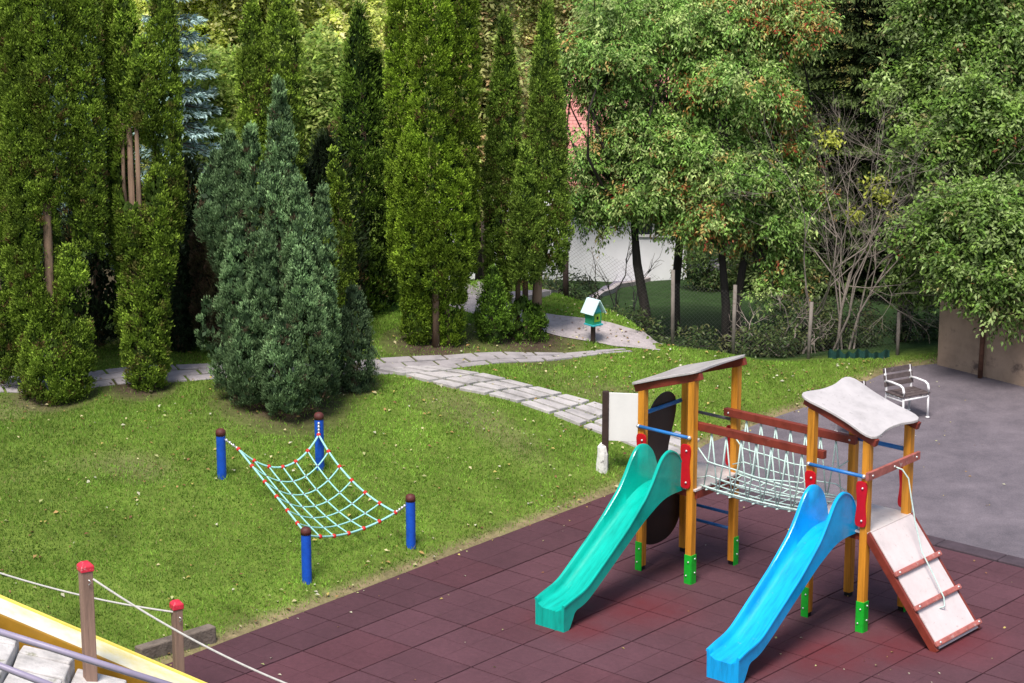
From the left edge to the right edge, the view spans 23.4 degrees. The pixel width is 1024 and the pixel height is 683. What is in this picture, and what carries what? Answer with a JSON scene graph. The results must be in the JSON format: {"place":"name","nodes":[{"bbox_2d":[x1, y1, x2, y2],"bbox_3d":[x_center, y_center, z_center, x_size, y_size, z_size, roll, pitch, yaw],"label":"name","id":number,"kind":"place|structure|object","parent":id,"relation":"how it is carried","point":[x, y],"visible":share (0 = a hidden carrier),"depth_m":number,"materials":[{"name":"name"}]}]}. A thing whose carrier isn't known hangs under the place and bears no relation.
{"place":"outdoors","nodes":[
{"label":"outdoors","id":0,"kind":"place"},
{"bbox_2d":[0,348,632,392],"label":"paved path","id":1,"kind":"structure","parent":0,"point":[189,372],"depth_m":41.50,"materials":[{"name":"grey stone"}]},
{"bbox_2d":[0,1,939,664],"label":"ground","id":2,"kind":"structure","parent":0,"point":[692,301],"depth_m":37.11,"materials":[{"name":"green plant"}]},
{"bbox_2d":[0,157,88,344],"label":"conifer tree","id":3,"kind":"object","parent":2,"relation":"on","point":[42,256],"visible":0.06,"depth_m":41.29,"materials":[{"name":"green plant"}]},
{"bbox_2d":[0,0,103,213],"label":"hillside tree","id":4,"kind":"object","parent":2,"relation":"on","point":[99,2],"visible":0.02,"depth_m":56.75,"materials":[{"name":"green plant"}]},
{"bbox_2d":[0,0,109,406],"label":"cypress tree","id":5,"kind":"object","parent":2,"relation":"on","point":[27,103],"visible":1,"depth_m":38.04,"materials":[{"name":"green plant"}]},
{"bbox_2d":[0,636,126,682],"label":"stone steps","id":6,"kind":"structure","parent":2,"relation":"on","point":[49,666],"depth_m":27.88,"materials":[{"name":"white stone"}]},
{"bbox_2d":[0,662,52,682],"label":"handrail","id":7,"kind":"object","parent":6,"relation":"on","point":[19,673],"visible":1,"depth_m":25.21,"materials":[{"name":"metal"}]},
{"bbox_2d":[0,628,171,682],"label":"handrail","id":8,"kind":"object","parent":6,"relation":"on","point":[77,656],"visible":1,"depth_m":25.15,"materials":[{"name":"metal"}]},
{"bbox_2d":[31,10,111,269],"bbox_3d":[-9.260,-4.701,51.342,3.106,8.700,3.015,6,16,22],"label":"spruce tree","id":9,"kind":"object","parent":2,"relation":"on","point":[53,96],"depth_m":51.23,"materials":[{"name":"green plant"}]},
{"bbox_2d":[76,560,97,681],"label":"rope post","id":10,"kind":"object","parent":2,"relation":"on","point":[85,568],"visible":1,"depth_m":27.89,"materials":[{"name":"brown wood"}]},
{"bbox_2d":[93,578,285,682],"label":"rope","id":11,"kind":"object","parent":10,"relation":"attached to","point":[179,632],"visible":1,"depth_m":27.70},
{"bbox_2d":[51,2,147,173],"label":"hillside tree","id":12,"kind":"object","parent":2,"relation":"on","point":[103,109],"depth_m":58.32,"materials":[{"name":"green plant"}]},
{"bbox_2d":[44,130,160,349],"bbox_3d":[-6.801,-1.640,41.543,2.188,3.900,1.879,-9,17,-30],"label":"conifer tree","id":13,"kind":"object","parent":2,"relation":"on","point":[98,310],"visible":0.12,"depth_m":41.18,"materials":[{"name":"green plant"}]},
{"bbox_2d":[0,595,206,682],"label":"slope slide","id":14,"kind":"object","parent":2,"relation":"on","point":[21,619],"visible":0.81,"depth_m":28.68,"materials":[{"name":"yellow plastic"}]},
{"bbox_2d":[98,0,189,392],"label":"cypress tree","id":15,"kind":"object","parent":2,"relation":"on","point":[133,81],"visible":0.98,"depth_m":38.56,"materials":[{"name":"green plant"}]},
{"bbox_2d":[110,154,206,336],"bbox_3d":[-5.856,-1.526,42.107,1.923,3.363,2.195,9,17,30],"label":"conifer tree","id":16,"kind":"object","parent":2,"relation":"on","point":[189,165],"visible":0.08,"depth_m":41.78,"materials":[{"name":"green plant"}]},
{"bbox_2d":[111,0,226,269],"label":"spruce tree","id":17,"kind":"object","parent":2,"relation":"on","point":[192,38],"visible":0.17,"depth_m":51.66,"materials":[{"name":"green plant"}]},
{"bbox_2d":[135,624,215,658],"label":"timber beam","id":18,"kind":"structure","parent":2,"relation":"on","point":[157,648],"depth_m":31.58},
{"bbox_2d":[165,212,202,352],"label":"juniper","id":19,"kind":"object","parent":2,"relation":"on","point":[182,332],"visible":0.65,"depth_m":41.27,"materials":[{"name":"green plant"}]},
{"bbox_2d":[120,26,252,208],"bbox_3d":[-6.702,-3.854,54.503,4.542,6.279,4.038,0,15,0],"label":"hillside tree","id":20,"kind":"object","parent":2,"relation":"on","point":[224,119],"visible":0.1,"depth_m":53.62,"materials":[{"name":"green plant"}]},
{"bbox_2d":[167,163,238,334],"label":"conifer tree","id":21,"kind":"object","parent":2,"relation":"on","point":[195,224],"depth_m":41.98,"materials":[{"name":"green plant"}]},
{"bbox_2d":[100,0,321,180],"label":"hillside tree","id":22,"kind":"object","parent":2,"relation":"on","point":[219,26],"visible":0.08,"depth_m":56.44,"materials":[{"name":"green plant"}]},
{"bbox_2d":[188,205,256,357],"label":"juniper","id":23,"kind":"object","parent":2,"relation":"on","point":[197,255],"visible":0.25,"depth_m":40.73,"materials":[{"name":"green plant"}]},
{"bbox_2d":[192,74,344,416],"bbox_3d":[-3.817,-1.450,38.376,2.399,5.236,2.235,0,15,0],"label":"juniper","id":24,"kind":"object","parent":2,"relation":"on","point":[284,270],"visible":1,"depth_m":38.30,"materials":[{"name":"green plant"}]},
{"bbox_2d":[233,0,309,336],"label":"cypress tree","id":25,"kind":"object","parent":2,"relation":"on","point":[257,86],"visible":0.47,"depth_m":40.20,"materials":[{"name":"green plant"}]},
{"bbox_2d":[236,17,379,243],"bbox_3d":[-4.507,-3.996,54.513,3.749,6.478,3.733,0,15,0],"label":"hillside tree","id":26,"kind":"object","parent":2,"relation":"on","point":[319,93],"visible":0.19,"depth_m":53.12,"materials":[{"name":"green plant"}]},
{"bbox_2d":[210,0,408,228],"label":"hillside tree","id":27,"kind":"object","parent":2,"relation":"on","point":[337,13],"visible":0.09,"depth_m":57.97,"materials":[{"name":"green plant"}]},
{"bbox_2d":[215,412,415,584],"bbox_3d":[-2.667,2.208,35.231,2.066,1.648,3.035,-8,17,-28],"label":"climbing net","id":28,"kind":"object","parent":2,"relation":"on","point":[320,457],"visible":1,"depth_m":35.29,"materials":[{"name":"white fabric"}]},
{"bbox_2d":[272,121,371,335],"bbox_3d":[-3.498,-1.863,42.654,1.905,3.940,2.231,12,19,39],"label":"conifer tree","id":29,"kind":"object","parent":2,"relation":"on","point":[313,172],"visible":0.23,"depth_m":42.35,"materials":[{"name":"green plant"}]},
{"bbox_2d":[323,143,359,353],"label":"cypress tree","id":30,"kind":"object","parent":2,"relation":"on","point":[343,220],"visible":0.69,"depth_m":41.22,"materials":[{"name":"green plant"}]},
{"bbox_2d":[328,281,380,394],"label":"juniper","id":31,"kind":"object","parent":2,"relation":"on","point":[352,374],"visible":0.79,"depth_m":39.55,"materials":[{"name":"green plant"}]},
{"bbox_2d":[326,0,400,319],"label":"conifer tree","id":32,"kind":"object","parent":2,"relation":"on","point":[369,67],"visible":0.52,"depth_m":43.22,"materials":[{"name":"green plant"}]},
{"bbox_2d":[382,0,483,347],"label":"cypress tree","id":33,"kind":"object","parent":2,"relation":"on","point":[449,259],"visible":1,"depth_m":41.34,"materials":[{"name":"green plant"}]},
{"bbox_2d":[424,0,531,280],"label":"hillside tree","id":34,"kind":"object","parent":2,"relation":"on","point":[489,12],"visible":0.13,"depth_m":52.72,"materials":[{"name":"green plant"}]},
{"bbox_2d":[470,263,515,345],"bbox_3d":[-0.327,-0.568,42.741,0.809,1.572,0.702,0,15,0],"label":"thuja bush","id":35,"kind":"object","parent":2,"relation":"on","point":[490,303],"visible":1,"depth_m":42.62,"materials":[{"name":"green plant"}]},
{"bbox_2d":[0,284,1005,679],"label":"fallen leaves","id":36,"kind":"object","parent":2,"relation":"on","point":[416,466],"visible":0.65,"depth_m":38.15,"materials":[{"name":"beige plant"}]},
{"bbox_2d":[499,295,549,343],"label":"thuja bush","id":37,"kind":"object","parent":2,"relation":"on","point":[531,316],"visible":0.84,"depth_m":43.11,"materials":[{"name":"green plant"}]},
{"bbox_2d":[479,0,575,338],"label":"cypress tree","id":38,"kind":"object","parent":2,"relation":"on","point":[520,241],"visible":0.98,"depth_m":42.49,"materials":[{"name":"green plant"}]},
{"bbox_2d":[484,0,630,168],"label":"hillside tree","id":39,"kind":"object","parent":2,"relation":"on","point":[527,27],"visible":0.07,"depth_m":66.85,"materials":[{"name":"green plant"}]},
{"bbox_2d":[439,55,686,281],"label":"white house","id":40,"kind":"structure","parent":2,"relation":"on","point":[617,249],"depth_m":58.83,"materials":[{"name":"paint"}]},
{"bbox_2d":[638,213,671,236],"bbox_3d":[3.331,-3.066,58.483,1.020,1.220,0.046,1,15,2],"label":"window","id":41,"kind":"structure","parent":40,"relation":"in","point":[647,234],"depth_m":58.60,"materials":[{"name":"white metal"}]},
{"bbox_2d":[532,265,603,304],"bbox_3d":[0.902,-0.879,47.333,1.747,1.244,1.379,0,15,0],"label":"shrub","id":42,"kind":"object","parent":2,"relation":"on","point":[574,287],"visible":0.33,"depth_m":47.19,"materials":[{"name":"green plant"}]},
{"bbox_2d":[581,297,605,342],"bbox_3d":[1.425,-0.316,43.334,0.324,0.883,0.326,-12,19,-38],"label":"birdhouse","id":43,"kind":"object","parent":2,"relation":"on","point":[592,309],"visible":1,"depth_m":43.23,"materials":[{"name":"teal wood"}]},
{"bbox_2d":[165,492,1023,682],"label":"rubber surface","id":44,"kind":"object","parent":2,"relation":"on","point":[410,626],"visible":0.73,"depth_m":32.51,"materials":[{"name":"red rubber"}]},
{"bbox_2d":[169,599,184,672],"bbox_3d":[-4.010,3.738,29.803,0.139,1.321,0.167,-8,17,-28],"label":"rope post","id":45,"kind":"object","parent":44,"relation":"on","point":[176,606],"visible":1,"depth_m":29.71,"materials":[{"name":"brown wood"}]},
{"bbox_2d":[0,572,172,612],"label":"rope","id":46,"kind":"object","parent":45,"relation":"attached to","point":[77,594],"visible":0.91,"depth_m":29.82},
{"bbox_2d":[535,354,981,682],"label":"play structure","id":47,"kind":"object","parent":44,"relation":"on","point":[661,490],"visible":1,"depth_m":32.58,"materials":[{"name":"blue plastic"}]},
{"bbox_2d":[480,262,728,304],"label":"road kerb","id":48,"kind":"structure","parent":2,"relation":"on","point":[545,292],"depth_m":55.04,"materials":[{"name":"grey concrete"}]},
{"bbox_2d":[596,390,637,473],"bbox_3d":[1.694,1.451,38.311,0.793,1.390,0.194,2,15,8],"label":"sign board","id":49,"kind":"object","parent":2,"relation":"on","point":[619,416],"visible":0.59,"depth_m":38.26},
{"bbox_2d":[584,231,662,324],"bbox_3d":[1.191,-1.123,48.597,3.566,2.003,1.603,0,15,0],"label":"bare shrub","id":50,"kind":"object","parent":2,"relation":"on","point":[647,272],"visible":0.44,"depth_m":48.82,"materials":[{"name":"brown plant"}]},
{"bbox_2d":[372,0,894,128],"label":"hillside wood","id":51,"kind":"object","parent":2,"relation":"on","point":[525,45],"visible":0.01,"depth_m":79.04,"materials":[{"name":"green plant"}]},
{"bbox_2d":[604,300,665,340],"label":"shrub","id":52,"kind":"object","parent":2,"relation":"on","point":[637,317],"visible":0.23,"depth_m":46.25,"materials":[{"name":"green plant"}]},
{"bbox_2d":[524,0,750,337],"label":"cherry tree","id":53,"kind":"object","parent":2,"relation":"on","point":[613,49],"visible":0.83,"depth_m":45.38,"materials":[{"name":"green plant"}]},
{"bbox_2d":[641,5,734,335],"bbox_3d":[3.285,-3.375,46.892,3.471,7.053,2.532,0,15,0],"label":"cherry tree","id":54,"kind":"object","parent":2,"relation":"on","point":[677,266],"visible":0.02,"depth_m":47.50,"materials":[{"name":"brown plant"}]},
{"bbox_2d":[654,321,726,351],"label":"shrub","id":55,"kind":"object","parent":2,"relation":"on","point":[694,344],"visible":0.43,"depth_m":45.47,"materials":[{"name":"green plant"}]},
{"bbox_2d":[481,221,900,358],"bbox_3d":[3.002,-0.637,45.078,7.910,2.306,2.322,4,15,13],"label":"chain link fence","id":56,"kind":"object","parent":2,"relation":"on","point":[859,353],"visible":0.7,"depth_m":44.53,"materials":[{"name":"grey metal"}]},
{"bbox_2d":[670,238,800,292],"bbox_3d":[5.145,-1.766,56.359,2.818,2.060,2.690,-12,19,-38],"label":"shrub","id":57,"kind":"object","parent":2,"relation":"on","point":[704,261],"visible":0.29,"depth_m":56.04,"materials":[{"name":"green plant"}]},
{"bbox_2d":[646,0,845,354],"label":"cherry tree","id":58,"kind":"object","parent":2,"relation":"on","point":[762,36],"visible":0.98,"depth_m":45.10,"materials":[{"name":"green plant"}]},
{"bbox_2d":[719,314,806,358],"bbox_3d":[4.581,0.093,45.158,1.464,1.263,1.423,-13,20,-41],"label":"shrub","id":59,"kind":"object","parent":2,"relation":"on","point":[774,344],"visible":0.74,"depth_m":44.97,"materials":[{"name":"green plant"}]},
{"bbox_2d":[719,271,836,355],"bbox_3d":[4.894,-0.421,45.471,2.212,1.637,1.871,0,15,0],"label":"bare shrub","id":60,"kind":"object","parent":2,"relation":"on","point":[812,341],"visible":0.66,"depth_m":45.51,"materials":[{"name":"brown plant"}]},
{"bbox_2d":[702,2,868,193],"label":"hillside tree","id":61,"kind":"object","parent":2,"relation":"on","point":[819,107],"depth_m":65.56,"materials":[{"name":"green plant"}]},
{"bbox_2d":[757,283,843,355],"bbox_3d":[5.345,-0.178,46.033,1.726,1.887,1.492,0,15,0],"label":"shrub","id":62,"kind":"object","parent":2,"relation":"on","point":[791,320],"visible":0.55,"depth_m":45.78,"materials":[{"name":"green plant"}]},
{"bbox_2d":[725,0,937,300],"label":"spruce tree","id":63,"kind":"object","parent":2,"relation":"on","point":[858,36],"visible":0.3,"depth_m":53.42,"materials":[{"name":"green plant"}]},
{"bbox_2d":[802,293,890,351],"bbox_3d":[6.229,-0.240,46.476,1.782,1.509,1.693,0,15,0],"label":"shrub","id":64,"kind":"object","parent":2,"relation":"on","point":[850,325],"visible":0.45,"depth_m":46.22,"materials":[{"name":"green plant"}]},
{"bbox_2d":[693,74,1023,350],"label":"bare shrub","id":65,"kind":"object","parent":2,"relation":"on","point":[859,212],"visible":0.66,"depth_m":44.97,"materials":[{"name":"brown plant"}]},
{"bbox_2d":[697,364,1023,557],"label":"asphalt yard","id":66,"kind":"structure","parent":2,"relation":"on","point":[979,504],"depth_m":39.64,"materials":[{"name":"grey asphalt"}]},
{"bbox_2d":[834,381,865,430],"bbox_3d":[5.708,1.141,40.825,0.608,0.824,0.597,-7,16,-25],"label":"park chair","id":67,"kind":"object","parent":66,"relation":"on","point":[864,383],"visible":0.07,"depth_m":41.03,"materials":[{"name":"white metal"}]},
{"bbox_2d":[883,364,929,417],"bbox_3d":[6.662,0.875,41.842,0.608,0.824,0.597,-8,17,-29],"label":"park chair","id":68,"kind":"object","parent":66,"relation":"on","point":[902,393],"visible":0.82,"depth_m":41.85,"materials":[{"name":"white metal"}]},
{"bbox_2d":[977,310,986,377],"bbox_3d":[8.386,0.034,44.161,0.110,1.281,0.095,0,15,0],"label":"steel post","id":69,"kind":"object","parent":66,"relation":"on","point":[981,357],"visible":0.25,"depth_m":44.17,"materials":[{"name":"grey metal"}]},
{"bbox_2d":[721,486,1023,567],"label":"kerb strip","id":70,"kind":"object","parent":2,"relation":"on","point":[978,552],"visible":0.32,"depth_m":35.35,"materials":[{"name":"concrete"}]},
{"bbox_2d":[879,302,939,342],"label":"shrub","id":71,"kind":"object","parent":2,"relation":"on","point":[929,334],"visible":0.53,"depth_m":46.73,"materials":[{"name":"green plant"}]},
{"bbox_2d":[809,0,1023,308],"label":"spruce tree","id":72,"kind":"object","parent":2,"relation":"on","point":[872,58],"visible":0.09,"depth_m":53.18,"materials":[{"name":"green plant"}]},
{"bbox_2d":[859,0,1023,350],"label":"leafy tree","id":73,"kind":"object","parent":2,"relation":"on","point":[953,46],"visible":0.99,"depth_m":44.25,"materials":[{"name":"green plant"}]},
{"bbox_2d":[937,276,1023,386],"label":"concrete wall","id":74,"kind":"structure","parent":2,"relation":"on","point":[958,344],"depth_m":44.43,"materials":[{"name":"grey concrete"}]},
{"bbox_2d":[999,87,1023,196],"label":"hillside tree","id":75,"kind":"object","parent":2,"relation":"on","point":[1020,166],"depth_m":55.15,"materials":[{"name":"green plant"}]},
{"bbox_2d":[377,365,699,454],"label":"flagstone path","id":76,"kind":"structure","parent":0,"point":[522,393],"depth_m":40.51,"materials":[{"name":"grey stone"}]},
{"bbox_2d":[449,282,661,349],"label":"gravel path","id":77,"kind":"structure","parent":0,"point":[557,324],"depth_m":43.93,"materials":[{"name":"grey gravel"}]},
{"bbox_2d":[510,258,727,296],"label":"road","id":78,"kind":"structure","parent":0,"point":[603,288],"depth_m":56.62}
]}

